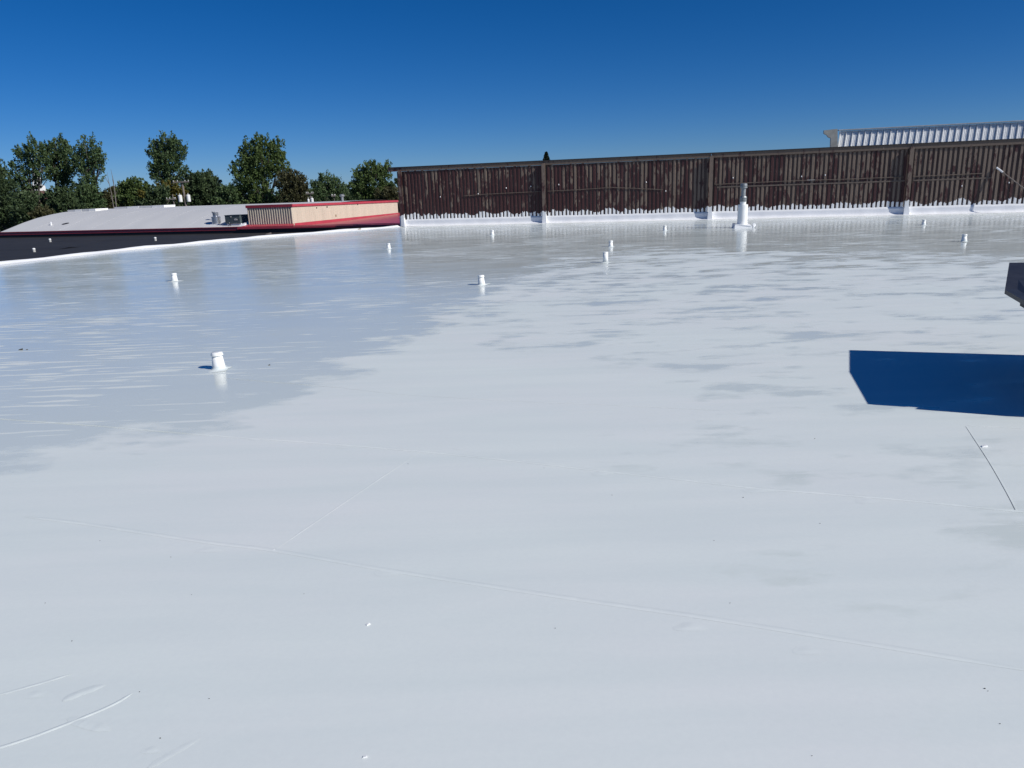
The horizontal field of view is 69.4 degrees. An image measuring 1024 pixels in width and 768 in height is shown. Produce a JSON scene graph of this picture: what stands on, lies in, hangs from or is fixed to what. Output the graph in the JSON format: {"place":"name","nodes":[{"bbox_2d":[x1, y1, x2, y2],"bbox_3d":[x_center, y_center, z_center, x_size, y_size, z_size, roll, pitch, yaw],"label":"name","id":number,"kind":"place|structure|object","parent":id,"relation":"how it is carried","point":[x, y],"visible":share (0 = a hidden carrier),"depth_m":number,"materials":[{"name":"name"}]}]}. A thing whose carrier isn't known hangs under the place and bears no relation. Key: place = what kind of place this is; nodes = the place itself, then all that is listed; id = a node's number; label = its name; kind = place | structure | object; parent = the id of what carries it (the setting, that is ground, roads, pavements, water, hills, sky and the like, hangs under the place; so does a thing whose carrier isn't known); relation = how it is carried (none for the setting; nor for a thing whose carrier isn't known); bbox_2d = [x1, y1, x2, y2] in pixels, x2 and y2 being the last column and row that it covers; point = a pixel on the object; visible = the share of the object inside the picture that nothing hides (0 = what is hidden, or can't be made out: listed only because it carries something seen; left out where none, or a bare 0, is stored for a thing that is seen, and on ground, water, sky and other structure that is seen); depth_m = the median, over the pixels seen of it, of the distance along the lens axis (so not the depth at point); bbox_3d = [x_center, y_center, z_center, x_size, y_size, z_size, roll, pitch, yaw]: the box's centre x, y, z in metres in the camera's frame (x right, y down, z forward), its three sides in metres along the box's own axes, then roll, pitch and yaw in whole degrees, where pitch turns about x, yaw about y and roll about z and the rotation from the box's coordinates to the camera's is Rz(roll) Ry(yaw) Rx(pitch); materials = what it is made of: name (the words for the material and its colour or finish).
{"place":"outdoors","nodes":[
{"label":"outdoors","id":0,"kind":"place"},
{"bbox_2d":[31,158,45,198],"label":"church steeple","id":1,"kind":"object","parent":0,"point":[42,189],"visible":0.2,"depth_m":144.16,"materials":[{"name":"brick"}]},
{"bbox_2d":[0,232,304,260],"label":"dark roof","id":2,"kind":"structure","parent":0,"point":[15,248],"depth_m":54.77,"materials":[{"name":"black"}]},
{"bbox_2d":[47,178,397,208],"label":"wood","id":3,"kind":"object","parent":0,"point":[278,195],"visible":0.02,"depth_m":182.20,"materials":[{"name":"green plant"}]},
{"bbox_2d":[0,0,1023,194],"label":"sky","id":4,"kind":"structure","parent":0,"point":[345,84],"materials":[{"name":"blue"}]},
{"bbox_2d":[0,212,1023,767],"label":"white roof","id":5,"kind":"structure","parent":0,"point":[554,496],"depth_m":6.37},
{"bbox_2d":[167,273,177,281],"bbox_3d":[-11.004,-3.487,24.136,0.512,0.266,0.368,-3,15,-5],"label":"breather vent","id":6,"kind":"object","parent":5,"relation":"on","point":[174,277],"visible":1,"depth_m":24.05,"materials":[{"name":"white plastic"}]},
{"bbox_2d":[208,351,231,372],"bbox_3d":[-4.609,-0.371,11.582,0.376,0.271,0.523,-1,15,3],"label":"breather vent","id":7,"kind":"object","parent":5,"relation":"on","point":[218,364],"visible":1,"depth_m":11.50,"materials":[{"name":"white plastic"}]},
{"bbox_2d":[477,275,489,285],"bbox_3d":[-0.835,-2.873,20.431,0.376,0.278,0.522,32,37,64],"label":"breather vent","id":8,"kind":"object","parent":5,"relation":"on","point":[481,281],"visible":1,"depth_m":20.34,"materials":[{"name":"white plastic"}]},
{"bbox_2d":[600,252,610,262],"bbox_3d":[3.160,-4.285,24.976,0.400,0.352,0.400,-2,15,0],"label":"pipe vent","id":9,"kind":"object","parent":5,"relation":"on","point":[605,257],"visible":1,"depth_m":24.91,"materials":[{"name":"white plastic"}]},
{"bbox_2d":[387,138,1023,226],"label":"mansard wall","id":10,"kind":"structure","parent":5,"relation":"on","point":[954,177],"depth_m":48.49,"materials":[{"name":"paint"}]},
{"bbox_2d":[732,183,755,227],"bbox_3d":[12.477,-9.562,39.637,1.130,2.310,0.920,0,15,7],"label":"tall flue","id":11,"kind":"object","parent":5,"relation":"on","point":[742,216],"visible":1,"depth_m":39.52,"materials":[{"name":"white metal"}]},
{"bbox_2d":[960,234,969,241],"bbox_3d":[16.886,-5.441,27.585,0.375,0.279,0.522,10,19,38],"label":"breather vent","id":12,"kind":"object","parent":5,"relation":"on","point":[964,238],"visible":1,"depth_m":27.54,"materials":[{"name":"white plastic"}]},
{"bbox_2d":[996,167,1023,188],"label":"brace pole","id":13,"kind":"object","parent":5,"relation":"on","point":[1000,170],"visible":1,"depth_m":43.92,"materials":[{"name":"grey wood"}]},
{"bbox_2d":[1004,263,1023,307],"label":"black canopy","id":14,"kind":"object","parent":5,"relation":"on","point":[1014,288],"visible":1,"depth_m":9.15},
{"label":"parking lot","id":15,"kind":"structure","parent":0,"visible":0},
{"bbox_2d":[27,202,54,218],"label":"tree","id":16,"kind":"object","parent":15,"relation":"on","point":[38,211],"visible":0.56,"depth_m":97.89,"materials":[{"name":"green plant"}]},
{"bbox_2d":[173,180,190,205],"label":"utility pole","id":17,"kind":"object","parent":15,"relation":"on","point":[180,199],"visible":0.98,"depth_m":99.19,"materials":[{"name":"grey wood"}]},
{"bbox_2d":[0,200,415,237],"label":"barrel roof hall","id":18,"kind":"structure","parent":15,"relation":"on","point":[298,217],"depth_m":66.23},
{"bbox_2d":[67,208,107,211],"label":"roof skylight","id":19,"kind":"object","parent":18,"relation":"on","point":[81,210],"visible":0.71,"depth_m":75.07,"materials":[{"name":"white glass"}]},
{"bbox_2d":[114,205,174,208],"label":"roof skylight","id":20,"kind":"object","parent":18,"relation":"on","point":[155,206],"visible":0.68,"depth_m":76.39,"materials":[{"name":"white glass"}]},
{"bbox_2d":[210,212,220,224],"bbox_3d":[-25.209,-14.021,63.026,0.800,1.180,0.797,3,16,17],"label":"exhaust fan","id":21,"kind":"object","parent":18,"relation":"on","point":[216,219],"visible":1,"depth_m":62.76},
{"bbox_2d":[224,214,247,225],"bbox_3d":[-22.980,-13.739,62.243,2.000,1.000,1.349,3,16,17],"label":"rooftop unit","id":22,"kind":"object","parent":18,"relation":"on","point":[238,219],"visible":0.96,"depth_m":61.87,"materials":[{"name":"grey metal"}]},
{"bbox_2d":[823,120,1023,146],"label":"white parapet","id":23,"kind":"structure","parent":15,"relation":"on","point":[942,133],"depth_m":47.97,"materials":[{"name":"white metal"}]},
{"bbox_3d":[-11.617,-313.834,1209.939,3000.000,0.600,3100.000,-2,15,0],"label":"ground","id":24,"kind":"structure","parent":0,"visible":0},
{"bbox_2d":[0,159,21,231],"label":"broadleaf tree","id":25,"kind":"object","parent":24,"relation":"on","point":[6,186],"visible":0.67,"depth_m":103.57,"materials":[{"name":"green plant"}]},
{"bbox_2d":[2,131,55,202],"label":"maple tree","id":26,"kind":"object","parent":24,"relation":"on","point":[39,160],"visible":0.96,"depth_m":106.31,"materials":[{"name":"green plant"}]},
{"bbox_2d":[6,187,57,224],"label":"tree","id":27,"kind":"object","parent":24,"relation":"on","point":[27,202],"visible":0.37,"depth_m":99.54,"materials":[{"name":"green plant"}]},
{"bbox_2d":[36,133,77,189],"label":"maple tree","id":28,"kind":"object","parent":24,"relation":"on","point":[64,171],"visible":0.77,"depth_m":108.14,"materials":[{"name":"green plant"}]},
{"bbox_2d":[42,185,91,213],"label":"tree","id":29,"kind":"object","parent":24,"relation":"on","point":[61,201],"visible":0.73,"depth_m":100.32,"materials":[{"name":"green plant"}]},
{"bbox_2d":[66,131,107,192],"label":"maple tree","id":30,"kind":"object","parent":24,"relation":"on","point":[94,157],"visible":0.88,"depth_m":105.40,"materials":[{"name":"green plant"}]},
{"bbox_2d":[70,177,107,208],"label":"tree","id":31,"kind":"object","parent":24,"relation":"on","point":[89,193],"visible":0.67,"depth_m":102.41,"materials":[{"name":"green plant"}]},
{"bbox_2d":[96,187,117,208],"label":"tree","id":32,"kind":"object","parent":24,"relation":"on","point":[108,198],"visible":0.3,"depth_m":104.79,"materials":[{"name":"green plant"}]},
{"bbox_2d":[105,172,117,208],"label":"dead tree","id":33,"kind":"object","parent":24,"relation":"on","point":[111,192],"visible":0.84,"depth_m":103.09,"materials":[{"name":"grey wood"}]},
{"bbox_2d":[108,186,124,206],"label":"tree","id":34,"kind":"object","parent":24,"relation":"on","point":[112,191],"visible":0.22,"depth_m":108.61,"materials":[{"name":"green plant"}]},
{"bbox_2d":[113,176,150,206],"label":"tree","id":35,"kind":"object","parent":24,"relation":"on","point":[127,189],"visible":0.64,"depth_m":105.18,"materials":[{"name":"green plant"}]},
{"bbox_2d":[136,189,147,201],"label":"tree","id":36,"kind":"object","parent":24,"relation":"on","point":[141,194],"visible":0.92,"depth_m":100.87,"materials":[{"name":"green plant"}]},
{"bbox_2d":[133,183,172,205],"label":"tree","id":37,"kind":"object","parent":24,"relation":"on","point":[158,196],"visible":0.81,"depth_m":101.38,"materials":[{"name":"green plant"}]},
{"bbox_2d":[144,130,188,204],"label":"maple tree","id":38,"kind":"object","parent":24,"relation":"on","point":[165,156],"visible":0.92,"depth_m":109.94,"materials":[{"name":"green plant"}]},
{"bbox_2d":[155,179,188,204],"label":"tree","id":39,"kind":"object","parent":24,"relation":"on","point":[176,189],"visible":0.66,"depth_m":103.13,"materials":[{"name":"green plant"}]},
{"bbox_2d":[174,170,215,205],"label":"tree","id":40,"kind":"object","parent":24,"relation":"on","point":[196,185],"visible":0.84,"depth_m":107.07,"materials":[{"name":"green plant"}]},
{"bbox_2d":[198,168,221,205],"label":"tree","id":41,"kind":"object","parent":24,"relation":"on","point":[209,174],"visible":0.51,"depth_m":108.11,"materials":[{"name":"green plant"}]},
{"bbox_2d":[208,182,240,204],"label":"tree","id":42,"kind":"object","parent":24,"relation":"on","point":[227,195],"visible":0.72,"depth_m":105.67,"materials":[{"name":"green plant"}]},
{"bbox_2d":[227,132,290,203],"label":"maple tree","id":43,"kind":"object","parent":24,"relation":"on","point":[252,159],"visible":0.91,"depth_m":106.40,"materials":[{"name":"green plant"}]},
{"bbox_2d":[273,168,309,202],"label":"broadleaf tree","id":44,"kind":"object","parent":24,"relation":"on","point":[292,185],"visible":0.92,"depth_m":104.35,"materials":[{"name":"green plant"}]},
{"bbox_2d":[300,189,319,201],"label":"tree","id":45,"kind":"object","parent":24,"relation":"on","point":[315,198],"visible":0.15,"depth_m":109.00,"materials":[{"name":"green plant"}]},
{"bbox_2d":[306,192,313,201],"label":"utility pole","id":46,"kind":"object","parent":24,"relation":"on","point":[311,199],"visible":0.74,"depth_m":100.44,"materials":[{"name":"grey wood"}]},
{"bbox_2d":[309,170,351,201],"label":"broadleaf tree","id":47,"kind":"object","parent":24,"relation":"on","point":[335,185],"visible":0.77,"depth_m":111.35,"materials":[{"name":"green plant"}]},
{"bbox_2d":[328,191,361,200],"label":"tree","id":48,"kind":"object","parent":24,"relation":"on","point":[348,197],"visible":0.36,"depth_m":107.91,"materials":[{"name":"green plant"}]},
{"bbox_2d":[346,159,392,199],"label":"broadleaf tree","id":49,"kind":"object","parent":24,"relation":"on","point":[365,183],"visible":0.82,"depth_m":101.37,"materials":[{"name":"green plant"}]},
{"bbox_2d":[373,185,398,199],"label":"tree","id":50,"kind":"object","parent":24,"relation":"on","point":[389,193],"visible":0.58,"depth_m":99.93,"materials":[{"name":"green plant"}]},
{"bbox_2d":[542,151,550,159],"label":"spruce tree","id":51,"kind":"object","parent":24,"relation":"on","point":[546,157],"visible":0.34,"depth_m":112.66,"materials":[{"name":"green plant"}]}
]}

